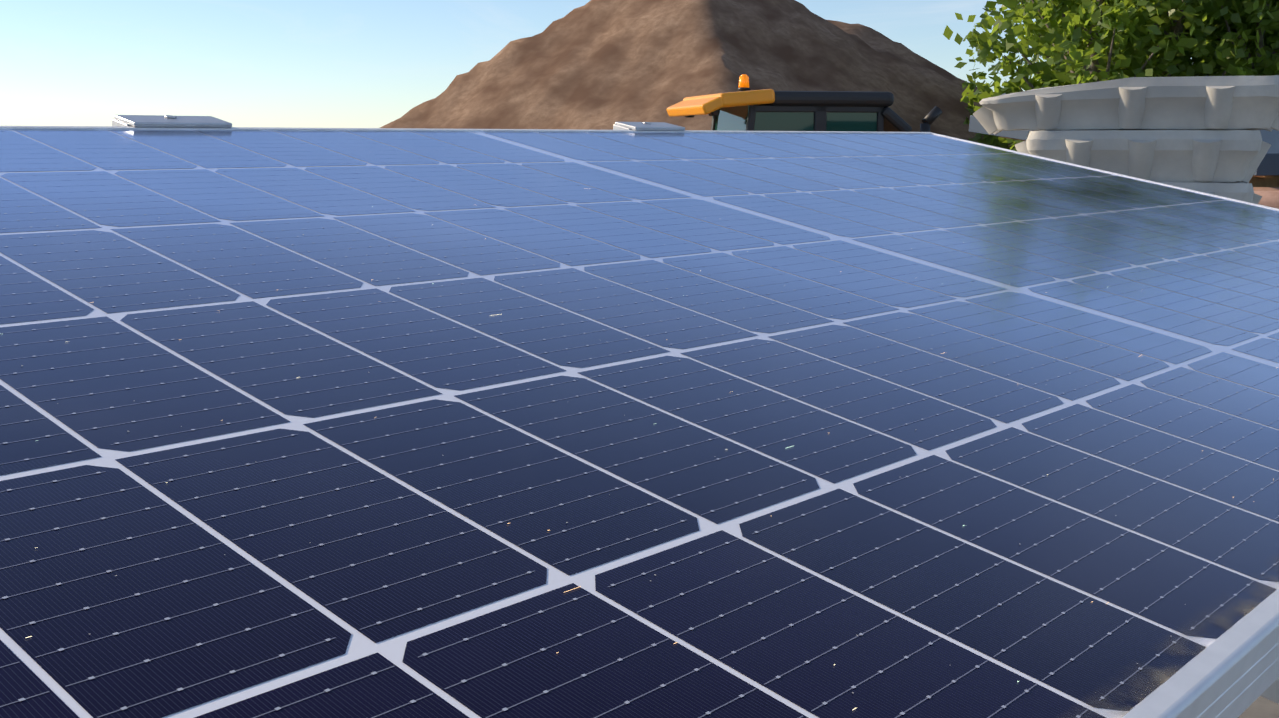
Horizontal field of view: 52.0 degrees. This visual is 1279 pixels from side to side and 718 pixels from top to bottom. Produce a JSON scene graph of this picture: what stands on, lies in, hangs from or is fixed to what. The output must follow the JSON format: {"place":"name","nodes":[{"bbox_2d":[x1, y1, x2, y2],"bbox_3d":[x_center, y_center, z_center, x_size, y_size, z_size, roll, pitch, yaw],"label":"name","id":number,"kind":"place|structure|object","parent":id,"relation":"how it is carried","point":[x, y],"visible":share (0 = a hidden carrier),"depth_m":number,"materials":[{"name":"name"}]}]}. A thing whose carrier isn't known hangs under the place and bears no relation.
{"place":"outdoors","nodes":[
{"label":"outdoors","id":0,"kind":"place"},
{"bbox_2d":[0,0,1191,127],"label":"sky","id":1,"kind":"structure","parent":0,"point":[241,63],"materials":[{"name":"blue"}]},
{"bbox_2d":[1238,696,1278,717],"bbox_3d":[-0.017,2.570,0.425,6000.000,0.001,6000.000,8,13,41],"label":"ground","id":2,"kind":"structure","parent":0,"point":[1260,707],"depth_m":6.06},
{"bbox_2d":[380,0,1014,147],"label":"soil mound","id":3,"kind":"object","parent":2,"relation":"on","point":[598,64],"visible":0.19,"depth_m":26.06,"materials":[{"name":"brown soil"}]},
{"bbox_2d":[666,74,941,131],"bbox_3d":[1.147,-1.525,14.771,6.370,3.316,2.516,-2,10,-12],"label":"wheel loader","id":4,"kind":"object","parent":2,"relation":"on","point":[744,108],"visible":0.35,"depth_m":14.03,"materials":[{"name":"orange"}]},
{"bbox_2d":[1011,1,1047,85],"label":"poplar","id":5,"kind":"object","parent":2,"relation":"on","point":[1013,24],"depth_m":31.18,"materials":[{"name":"green plant"}]},
{"bbox_2d":[960,0,1166,149],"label":"poplar","id":6,"kind":"object","parent":2,"relation":"on","point":[993,140],"visible":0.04,"depth_m":24.68,"materials":[{"name":"green plant"}]},
{"bbox_2d":[943,0,1243,150],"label":"poplar","id":7,"kind":"object","parent":2,"relation":"on","point":[1051,13],"visible":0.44,"depth_m":21.56,"materials":[{"name":"green plant"}]},
{"bbox_2d":[1029,1,1188,80],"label":"poplar","id":8,"kind":"object","parent":2,"relation":"on","point":[1146,44],"depth_m":26.01,"materials":[{"name":"green plant"}]},
{"bbox_2d":[969,115,1278,186],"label":"timber shelter","id":9,"kind":"object","parent":2,"relation":"on","point":[1266,173],"visible":0.17,"depth_m":9.62,"materials":[{"name":"brown wood"}]},
{"bbox_2d":[1034,0,1278,86],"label":"poplar","id":10,"kind":"object","parent":2,"relation":"on","point":[1188,40],"visible":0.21,"depth_m":21.00,"materials":[{"name":"green plant"}]},
{"bbox_2d":[1137,2,1267,62],"bbox_3d":[11.147,-6.008,25.125,4.646,8.732,4.410,1,10,6],"label":"poplar","id":11,"kind":"object","parent":2,"relation":"on","point":[1168,28],"depth_m":24.71,"materials":[{"name":"green plant"}]},
{"bbox_2d":[1143,0,1278,75],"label":"poplar","id":12,"kind":"object","parent":2,"relation":"on","point":[1238,26],"visible":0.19,"depth_m":21.19,"materials":[{"name":"green plant"}]},
{"bbox_2d":[1202,2,1277,74],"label":"poplar","id":13,"kind":"object","parent":2,"relation":"on","point":[1265,35],"depth_m":22.92,"materials":[{"name":"green plant"}]},
{"bbox_2d":[1253,187,1278,208],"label":"log pile","id":14,"kind":"object","parent":2,"relation":"on","point":[1270,196],"depth_m":8.76,"materials":[{"name":"brown wood"}]},
{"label":"stack bearers","id":15,"kind":"object","parent":2,"relation":"on","visible":0},
{"bbox_2d":[973,75,1278,203],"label":"precast trough stack","id":16,"kind":"object","parent":15,"relation":"on","point":[1197,133],"visible":0.25,"depth_m":6.64,"materials":[{"name":"concrete"}]},
{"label":"rack posts","id":17,"kind":"object","parent":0,"visible":0},
{"bbox_2d":[1260,677,1278,703],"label":"mounting rails","id":18,"kind":"object","parent":17,"relation":"on","point":[1271,692],"depth_m":0.61,"materials":[{"name":"metal"}]},
{"bbox_2d":[112,115,684,130],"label":"module clamps","id":19,"kind":"object","parent":18,"relation":"attached to","point":[167,121],"visible":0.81,"depth_m":1.25,"materials":[{"name":"metal"}]},
{"bbox_2d":[0,126,1278,717],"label":"solar panel","id":20,"kind":"object","parent":18,"relation":"on","point":[360,422],"visible":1,"depth_m":0.63,"materials":[{"name":"blue"}]}
]}

